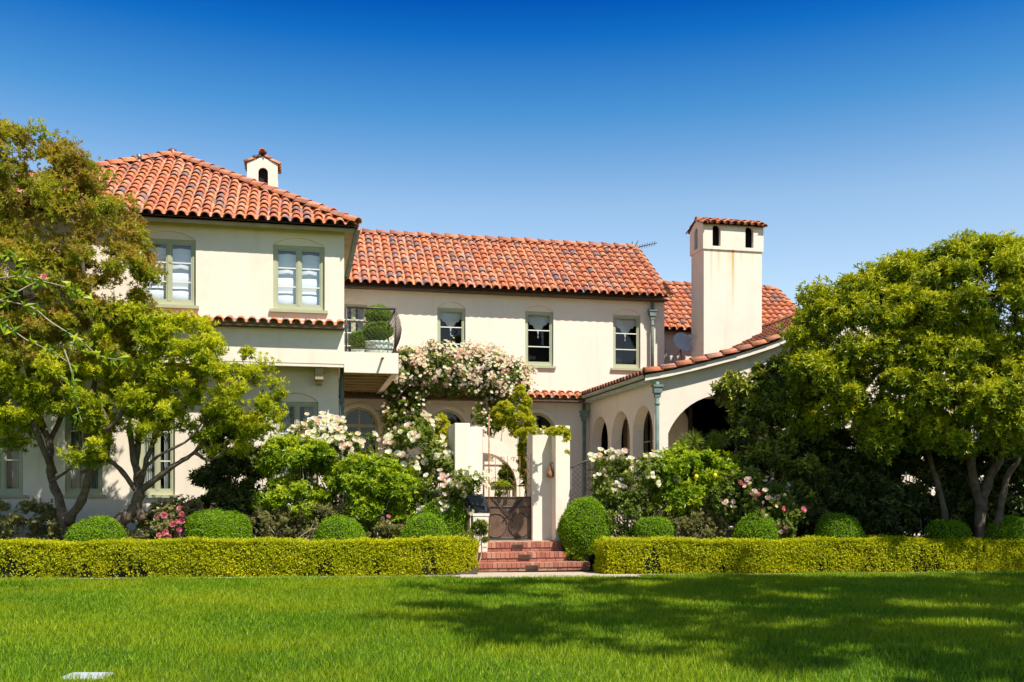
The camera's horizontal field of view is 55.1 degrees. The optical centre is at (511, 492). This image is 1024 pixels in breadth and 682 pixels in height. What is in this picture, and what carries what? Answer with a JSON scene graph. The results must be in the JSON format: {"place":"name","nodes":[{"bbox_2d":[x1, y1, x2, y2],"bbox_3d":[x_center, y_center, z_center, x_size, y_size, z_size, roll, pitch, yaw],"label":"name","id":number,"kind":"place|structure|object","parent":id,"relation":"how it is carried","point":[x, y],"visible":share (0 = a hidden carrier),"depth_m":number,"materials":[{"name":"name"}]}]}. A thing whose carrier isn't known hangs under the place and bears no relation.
{"place":"outdoors","nodes":[
{"label":"outdoors","id":0,"kind":"place"},
{"bbox_2d":[0,248,129,424],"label":"arching rose","id":1,"kind":"object","parent":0,"point":[12,330],"visible":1,"depth_m":14.71,"materials":[{"name":"green plant"}]},
{"bbox_2d":[488,414,489,540],"bbox_3d":[-0.495,-0.327,21.076,0.024,2.714,0.028,0,0,-12],"label":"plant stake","id":2,"kind":"object","parent":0,"point":[489,472],"visible":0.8,"depth_m":21.07,"materials":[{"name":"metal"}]},
{"bbox_2d":[75,551,910,579],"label":"ground","id":3,"kind":"structure","parent":0,"point":[592,561],"depth_m":20.12,"materials":[{"name":"grey concrete"}]},
{"bbox_2d":[12,561,477,577],"bbox_3d":[-12.413,1.335,22.448,22.850,0.550,8.950,0,0,-5],"label":"planting bed","id":4,"kind":"object","parent":3,"relation":"on","point":[473,571],"visible":0.05,"depth_m":19.04,"materials":[{"name":"brown soil"}]},
{"bbox_2d":[0,496,74,540],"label":"green shrub","id":5,"kind":"object","parent":4,"relation":"on","point":[46,511],"visible":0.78,"depth_m":19.75,"materials":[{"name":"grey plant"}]},
{"bbox_2d":[0,116,173,539],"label":"red tipped tree","id":6,"kind":"object","parent":4,"relation":"on","point":[72,260],"visible":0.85,"depth_m":18.93,"materials":[{"name":"green plant"}]},
{"bbox_2d":[62,514,127,541],"bbox_3d":[-8.170,0.882,19.256,1.191,0.946,1.186,0,0,-12],"label":"boxwood ball","id":7,"kind":"object","parent":4,"relation":"on","point":[99,527],"visible":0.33,"depth_m":18.95,"materials":[{"name":"green plant"}]},
{"bbox_2d":[0,299,290,536],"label":"yellow green tree","id":8,"kind":"object","parent":4,"relation":"on","point":[157,329],"visible":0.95,"depth_m":18.95,"materials":[{"name":"green plant"}]},
{"bbox_2d":[125,494,212,539],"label":"rose bush","id":9,"kind":"object","parent":4,"relation":"on","point":[169,518],"visible":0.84,"depth_m":19.53,"materials":[{"name":"pink plant"}]},
{"bbox_2d":[183,507,253,539],"bbox_3d":[-5.863,0.819,19.566,1.431,1.078,1.355,0,0,-12],"label":"boxwood ball","id":10,"kind":"object","parent":4,"relation":"on","point":[214,523],"visible":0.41,"depth_m":19.21,"materials":[{"name":"green plant"}]},
{"bbox_2d":[187,420,268,534],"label":"green shrub","id":11,"kind":"object","parent":4,"relation":"on","point":[225,491],"visible":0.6,"depth_m":20.50,"materials":[{"name":"green plant"}]},
{"bbox_2d":[0,533,479,578],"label":"clipped hedge","id":12,"kind":"object","parent":4,"relation":"on","point":[128,557],"visible":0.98,"depth_m":18.53,"materials":[{"name":"green plant"}]},
{"bbox_2d":[236,499,337,539],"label":"green shrub","id":13,"kind":"object","parent":4,"relation":"on","point":[300,529],"visible":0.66,"depth_m":20.31,"materials":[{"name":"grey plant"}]},
{"bbox_2d":[250,432,341,538],"bbox_3d":[-4.525,-0.001,20.949,2.202,2.630,1.772,0,0,-12],"label":"green shrub","id":14,"kind":"object","parent":4,"relation":"on","point":[277,453],"visible":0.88,"depth_m":20.53,"materials":[{"name":"green plant"}]},
{"bbox_2d":[287,411,388,510],"bbox_3d":[-3.619,-0.236,21.341,2.625,3.100,1.517,0,0,-2],"label":"rose bush","id":15,"kind":"object","parent":4,"relation":"on","point":[336,432],"visible":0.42,"depth_m":21.11,"materials":[{"name":"white plant"}]},
{"bbox_2d":[313,513,366,540],"bbox_3d":[-3.466,0.882,19.745,1.153,0.950,1.194,0,0,35],"label":"boxwood ball","id":16,"kind":"object","parent":4,"relation":"on","point":[340,526],"visible":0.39,"depth_m":19.46,"materials":[{"name":"green plant"}]},
{"bbox_2d":[325,500,405,539],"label":"green shrub","id":17,"kind":"object","parent":4,"relation":"on","point":[386,527],"visible":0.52,"depth_m":20.18,"materials":[{"name":"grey plant"}]},
{"bbox_2d":[326,451,423,539],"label":"green shrub","id":18,"kind":"object","parent":4,"relation":"on","point":[378,477],"visible":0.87,"depth_m":20.23,"materials":[{"name":"green plant"}]},
{"bbox_2d":[366,494,404,538],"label":"rose bush","id":19,"kind":"object","parent":4,"relation":"on","point":[387,515],"visible":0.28,"depth_m":20.39,"materials":[{"name":"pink plant"}]},
{"bbox_2d":[399,511,450,537],"bbox_3d":[-1.772,0.866,20.040,1.094,0.983,1.168,0,0,-12],"label":"boxwood ball","id":20,"kind":"object","parent":4,"relation":"on","point":[417,525],"visible":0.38,"depth_m":19.71,"materials":[{"name":"green plant"}]},
{"bbox_2d":[377,409,489,521],"bbox_3d":[-1.669,-0.248,20.920,2.861,3.124,1.473,0,0,26],"label":"rose bush","id":21,"kind":"object","parent":4,"relation":"on","point":[443,496],"visible":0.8,"depth_m":20.67,"materials":[{"name":"white plant"}]},
{"bbox_2d":[423,412,450,487],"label":"green shrub","id":22,"kind":"object","parent":4,"relation":"on","point":[444,421],"visible":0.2,"depth_m":22.34,"materials":[{"name":"green plant"}]},
{"bbox_2d":[420,501,467,535],"bbox_3d":[-1.444,0.711,20.628,1.110,1.163,1.052,0,0,-12],"label":"boxwood ball","id":23,"kind":"object","parent":4,"relation":"on","point":[455,525],"visible":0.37,"depth_m":20.29,"materials":[{"name":"green plant"}]},
{"bbox_2d":[456,518,489,562],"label":"green shrub","id":24,"kind":"object","parent":4,"relation":"on","point":[482,525],"visible":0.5,"depth_m":19.75,"materials":[{"name":"green plant"}]},
{"bbox_2d":[471,513,488,551],"bbox_3d":[-0.676,0.963,20.474,0.351,1.074,0.351,0,0,-12],"label":"pedestal","id":25,"kind":"object","parent":4,"relation":"on","point":[480,516],"visible":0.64,"depth_m":20.33,"materials":[{"name":"paint"}]},
{"bbox_2d":[466,494,489,512],"bbox_3d":[-0.712,0.211,20.442,0.520,0.410,0.274,0,0,-12],"label":"mailbox","id":26,"kind":"object","parent":25,"relation":"on","point":[479,501],"visible":0.98,"depth_m":20.34,"materials":[{"name":"black metal"}]},
{"bbox_2d":[0,148,1023,540],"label":"mediterranean house","id":27,"kind":"structure","parent":3,"relation":"on","point":[262,262],"depth_m":25.69,"materials":[{"name":"beige paint"}]},
{"bbox_2d":[0,396,26,497],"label":"window","id":28,"kind":"structure","parent":27,"relation":"in","point":[11,463],"depth_m":21.25,"materials":[{"name":"grey glass"}]},
{"bbox_2d":[63,413,105,497],"bbox_3d":[-9.416,-1.025,21.700,1.367,2.724,0.650,0,0,-12],"label":"window","id":29,"kind":"structure","parent":27,"relation":"in","point":[74,479],"depth_m":21.58,"materials":[{"name":"grey glass"}]},
{"bbox_2d":[140,399,177,497],"bbox_3d":[-7.929,-1.025,22.023,1.354,2.724,0.650,0,0,-12],"label":"window","id":30,"kind":"structure","parent":27,"relation":"in","point":[165,487],"depth_m":21.91,"materials":[{"name":"green paint"}]},
{"bbox_2d":[142,238,198,308],"bbox_3d":[-7.489,-4.791,21.505,1.723,2.034,0.650,0,0,-12],"label":"window","id":31,"kind":"structure","parent":27,"relation":"in","point":[179,291],"depth_m":21.42,"materials":[{"name":"green paint"}]},
{"bbox_2d":[205,400,223,493],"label":"window","id":32,"kind":"structure","parent":27,"relation":"in","point":[206,402],"depth_m":22.07,"materials":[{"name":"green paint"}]},
{"bbox_2d":[276,402,317,485],"bbox_3d":[-4.979,-1.025,22.734,1.552,2.724,0.514,0,0,-12],"label":"window","id":33,"kind":"structure","parent":27,"relation":"in","point":[296,410],"depth_m":22.58,"materials":[{"name":"grey glass"}]},
{"bbox_2d":[270,245,327,313],"bbox_3d":[-4.794,-4.791,22.091,1.723,2.034,0.650,0,0,-12],"label":"window","id":34,"kind":"structure","parent":27,"relation":"in","point":[298,271],"depth_m":21.97,"materials":[{"name":"green paint"}]},
{"bbox_2d":[344,304,366,351],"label":"window","id":35,"kind":"structure","parent":27,"relation":"in","point":[361,312],"depth_m":27.25,"materials":[{"name":"glass"}]},
{"bbox_2d":[348,330,369,351],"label":"potted topiary","id":36,"kind":"object","parent":27,"relation":"on","point":[358,341],"visible":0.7,"depth_m":22.56,"materials":[{"name":"green plant"}]},
{"bbox_2d":[344,407,377,502],"bbox_3d":[-4.295,-0.701,27.470,1.627,3.762,0.490,0,0,-12],"label":"window","id":37,"kind":"structure","parent":27,"relation":"in","point":[363,420],"depth_m":27.63,"materials":[{"name":"green paint"}]},
{"bbox_2d":[362,304,393,352],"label":"potted topiary","id":38,"kind":"object","parent":27,"relation":"on","point":[381,322],"visible":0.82,"depth_m":22.57,"materials":[{"name":"green plant"}]},
{"bbox_2d":[430,410,464,451],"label":"window","id":39,"kind":"structure","parent":27,"relation":"in","point":[452,416],"depth_m":28.14,"materials":[{"name":"grey glass"}]},
{"bbox_2d":[437,308,464,360],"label":"window","id":40,"kind":"structure","parent":27,"relation":"in","point":[450,321],"depth_m":27.83,"materials":[{"name":"glass"}]},
{"bbox_2d":[517,413,553,496],"bbox_3d":[0.638,-0.668,28.542,1.761,3.697,0.490,0,0,-12],"label":"window","id":41,"kind":"structure","parent":27,"relation":"in","point":[541,420],"depth_m":28.69,"materials":[{"name":"green paint"}]},
{"bbox_2d":[525,311,555,368],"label":"window","id":42,"kind":"structure","parent":27,"relation":"in","point":[538,325],"depth_m":28.38,"materials":[{"name":"green paint"}]},
{"bbox_2d":[601,420,626,514],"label":"window","id":43,"kind":"structure","parent":27,"relation":"in","point":[604,439],"depth_m":29.19,"materials":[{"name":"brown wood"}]},
{"bbox_2d":[611,315,641,370],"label":"window","id":44,"kind":"structure","parent":27,"relation":"in","point":[626,328],"depth_m":28.93,"materials":[{"name":"green paint"}]},
{"bbox_2d":[632,240,656,247],"bbox_3d":[4.192,-7.507,31.368,0.908,1.166,0.297,0,0,22],"label":"tv antenna","id":45,"kind":"object","parent":27,"relation":"attached to","point":[644,245],"visible":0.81,"depth_m":31.34,"materials":[{"name":"grey metal"}]},
{"bbox_2d":[643,404,692,506],"bbox_3d":[4.107,-0.645,27.347,0.514,3.910,3.500,0,0,-12],"label":"window","id":46,"kind":"structure","parent":27,"relation":"in","point":[690,409],"depth_m":27.31,"materials":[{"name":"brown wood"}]},
{"bbox_2d":[674,332,692,360],"bbox_3d":[5.022,-4.035,28.628,0.583,1.370,0.610,0,0,17],"label":"satellite dish","id":47,"kind":"object","parent":27,"relation":"attached to","point":[682,341],"visible":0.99,"depth_m":28.71,"materials":[{"name":"grey metal"}]},
{"bbox_2d":[478,540,589,571],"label":"brick steps","id":48,"kind":"structure","parent":3,"relation":"on","point":[532,555],"depth_m":20.12,"materials":[{"name":"red brick"}]},
{"bbox_2d":[460,572,640,577],"bbox_3d":[0.693,1.580,18.996,3.400,0.001,1.200,0,0,-5],"label":"paved landing","id":49,"kind":"object","parent":3,"relation":"on","point":[507,574],"visible":0.6,"depth_m":19.00,"materials":[{"name":"beige concrete"}]},
{"bbox_2d":[565,544,594,561],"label":"green shrub","id":50,"kind":"object","parent":3,"relation":"on","point":[572,555],"visible":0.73,"depth_m":20.31,"materials":[{"name":"green plant"}]},
{"bbox_2d":[595,535,953,573],"bbox_3d":[12.726,1.335,24.536,22.700,0.550,8.950,0,0,-5],"label":"planting bed","id":51,"kind":"object","parent":3,"relation":"on","point":[793,572],"visible":0.04,"depth_m":19.72,"materials":[{"name":"brown soil"}]},
{"bbox_2d":[557,495,614,554],"bbox_3d":[1.531,0.661,20.702,1.210,1.270,1.285,0,0,-12],"label":"boxwood ball","id":52,"kind":"object","parent":51,"relation":"on","point":[581,523],"visible":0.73,"depth_m":20.29,"materials":[{"name":"green plant"}]},
{"bbox_2d":[586,447,679,537],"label":"rose bush","id":53,"kind":"object","parent":51,"relation":"on","point":[614,494],"visible":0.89,"depth_m":20.64,"materials":[{"name":"green plant"}]},
{"bbox_2d":[632,515,674,538],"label":"boxwood ball","id":54,"kind":"object","parent":51,"relation":"on","point":[651,526],"visible":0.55,"depth_m":19.87,"materials":[{"name":"green plant"}]},
{"bbox_2d":[570,456,773,537],"bbox_3d":[3.897,0.179,22.440,5.343,2.042,0.040,0,0,-12],"label":"fence","id":55,"kind":"object","parent":51,"relation":"on","point":[571,484],"visible":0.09,"depth_m":21.93,"materials":[{"name":"brown metal"}]},
{"bbox_2d":[640,440,745,536],"bbox_3d":[3.865,0.090,20.995,2.275,2.447,1.672,0,0,-12],"label":"green shrub","id":56,"kind":"object","parent":51,"relation":"on","point":[693,472],"visible":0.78,"depth_m":20.56,"materials":[{"name":"green plant"}]},
{"bbox_2d":[657,503,731,538],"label":"green shrub","id":57,"kind":"object","parent":51,"relation":"on","point":[706,520],"visible":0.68,"depth_m":20.38,"materials":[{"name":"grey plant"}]},
{"bbox_2d":[675,428,733,499],"bbox_3d":[4.229,-0.173,21.753,1.593,2.652,0.988,0,0,-12],"label":"papyrus","id":58,"kind":"object","parent":51,"relation":"on","point":[694,439],"visible":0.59,"depth_m":21.66,"materials":[{"name":"green plant"}]},
{"bbox_2d":[704,467,808,538],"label":"rose bush","id":59,"kind":"object","parent":51,"relation":"on","point":[779,497],"visible":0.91,"depth_m":20.20,"materials":[{"name":"green plant"}]},
{"bbox_2d":[731,511,781,539],"bbox_3d":[5.003,0.851,20.148,0.980,1.011,1.004,0,0,27],"label":"boxwood ball","id":60,"kind":"object","parent":51,"relation":"on","point":[751,526],"visible":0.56,"depth_m":19.83,"materials":[{"name":"green plant"}]},
{"bbox_2d":[707,349,843,513],"bbox_3d":[5.727,-0.928,21.207,2.836,4.482,1.892,0,0,-12],"label":"evergreen shrub","id":61,"kind":"object","parent":51,"relation":"on","point":[755,399],"visible":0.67,"depth_m":20.92,"materials":[{"name":"green plant"}]},
{"bbox_2d":[592,533,1023,575],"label":"clipped hedge","id":62,"kind":"object","parent":51,"relation":"on","point":[733,555],"visible":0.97,"depth_m":19.44,"materials":[{"name":"green plant"}]},
{"bbox_2d":[814,510,864,541],"bbox_3d":[6.735,0.859,20.136,1.077,0.998,1.127,0,0,-12],"label":"boxwood ball","id":63,"kind":"object","parent":51,"relation":"on","point":[841,525],"visible":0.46,"depth_m":19.84,"materials":[{"name":"green plant"}]},
{"bbox_2d":[778,423,907,537],"bbox_3d":[7.143,-0.140,21.262,3.198,2.913,1.846,0,0,-12],"label":"evergreen shrub","id":64,"kind":"object","parent":51,"relation":"on","point":[840,487],"visible":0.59,"depth_m":20.77,"materials":[{"name":"green plant"}]},
{"bbox_2d":[769,227,1023,539],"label":"spreading shade tree","id":65,"kind":"object","parent":51,"relation":"on","point":[885,298],"visible":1,"depth_m":19.19,"materials":[{"name":"green plant"}]},
{"bbox_2d":[848,432,988,536],"bbox_3d":[8.690,-0.154,21.302,3.302,2.938,1.756,0,0,-12],"label":"evergreen shrub","id":66,"kind":"object","parent":51,"relation":"on","point":[919,510],"visible":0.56,"depth_m":20.79,"materials":[{"name":"green plant"}]},
{"bbox_2d":[922,518,972,540],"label":"boxwood ball","id":67,"kind":"object","parent":51,"relation":"on","point":[953,529],"visible":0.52,"depth_m":19.98,"materials":[{"name":"green plant"}]},
{"bbox_2d":[934,432,1023,536],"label":"evergreen shrub","id":68,"kind":"object","parent":51,"relation":"on","point":[964,506],"visible":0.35,"depth_m":20.76,"materials":[{"name":"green plant"}]},
{"bbox_2d":[985,514,1023,555],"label":"boxwood ball","id":69,"kind":"object","parent":51,"relation":"on","point":[1011,527],"visible":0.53,"depth_m":19.94,"materials":[{"name":"green plant"}]},
{"bbox_2d":[0,569,1023,681],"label":"lawn","id":70,"kind":"structure","parent":0,"point":[393,664],"depth_m":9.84,"materials":[{"name":"plant"}]},
{"bbox_2d":[59,672,112,678],"bbox_3d":[-3.703,1.596,8.550,0.380,0.028,0.260,0,0,0],"label":"valve box lid","id":71,"kind":"object","parent":70,"relation":"on","point":[84,674],"visible":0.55,"depth_m":8.55,"materials":[{"name":"white concrete"}]},
{"bbox_2d":[0,0,1023,334],"label":"sky","id":72,"kind":"structure","parent":0,"point":[855,131],"materials":[{"name":"blue"}]},
{"bbox_2d":[7,571,1017,579],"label":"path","id":73,"kind":"structure","parent":0,"point":[413,576],"depth_m":18.64,"materials":[{"name":"grey concrete"}]},
{"bbox_2d":[377,532,731,539],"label":"courtyard paving","id":74,"kind":"structure","parent":0,"point":[520,539],"depth_m":21.69,"materials":[{"name":"red brick"}]},
{"bbox_2d":[376,335,537,461],"bbox_3d":[-1.522,-1.617,26.507,4.467,5.296,1.587,0,0,2],"label":"climbing rose","id":75,"kind":"object","parent":74,"relation":"on","point":[492,379],"visible":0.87,"depth_m":26.21,"materials":[{"name":"white plant"}]},
{"bbox_2d":[448,423,482,532],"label":"gate pillar","id":76,"kind":"structure","parent":74,"relation":"on","point":[465,442],"depth_m":20.68,"materials":[{"name":"paint"}]},
{"bbox_2d":[425,461,506,496],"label":"courtyard wall","id":77,"kind":"structure","parent":74,"relation":"on","point":[492,472],"depth_m":25.98,"materials":[{"name":"beige paint"}]},
{"bbox_2d":[439,437,524,496],"bbox_3d":[-0.759,-0.180,24.677,2.113,2.420,0.550,0,0,-12],"label":"stucco archway","id":78,"kind":"object","parent":74,"relation":"on","point":[499,448],"visible":0.3,"depth_m":24.55,"materials":[{"name":"white paint"}]},
{"bbox_2d":[490,461,514,496],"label":"courtyard shrub","id":79,"kind":"object","parent":74,"relation":"on","point":[502,476],"visible":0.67,"depth_m":24.75,"materials":[{"name":"green plant"}]},
{"bbox_2d":[491,384,536,496],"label":"green shrub","id":80,"kind":"object","parent":74,"relation":"on","point":[505,412],"visible":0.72,"depth_m":22.43,"materials":[{"name":"green plant"}]},
{"bbox_2d":[527,426,569,560],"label":"gate pillar","id":81,"kind":"structure","parent":74,"relation":"on","point":[550,499],"depth_m":21.45,"materials":[{"name":"paint"}]},
{"bbox_2d":[483,453,530,538],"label":"garden gate","id":82,"kind":"structure","parent":81,"relation":"attached to","point":[510,517],"depth_m":21.47,"materials":[{"name":"brown metal"}]},
{"bbox_2d":[513,424,571,454],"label":"golden vine","id":83,"kind":"object","parent":81,"relation":"attached to","point":[563,431],"visible":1,"depth_m":20.71,"materials":[{"name":"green plant"}]},
{"bbox_2d":[546,462,553,477],"bbox_3d":[0.831,-0.492,21.344,0.170,0.340,0.166,0,0,-12],"label":"gate bell","id":84,"kind":"object","parent":81,"relation":"attached to","point":[550,473],"visible":1,"depth_m":21.29,"materials":[{"name":"metal"}]}
]}

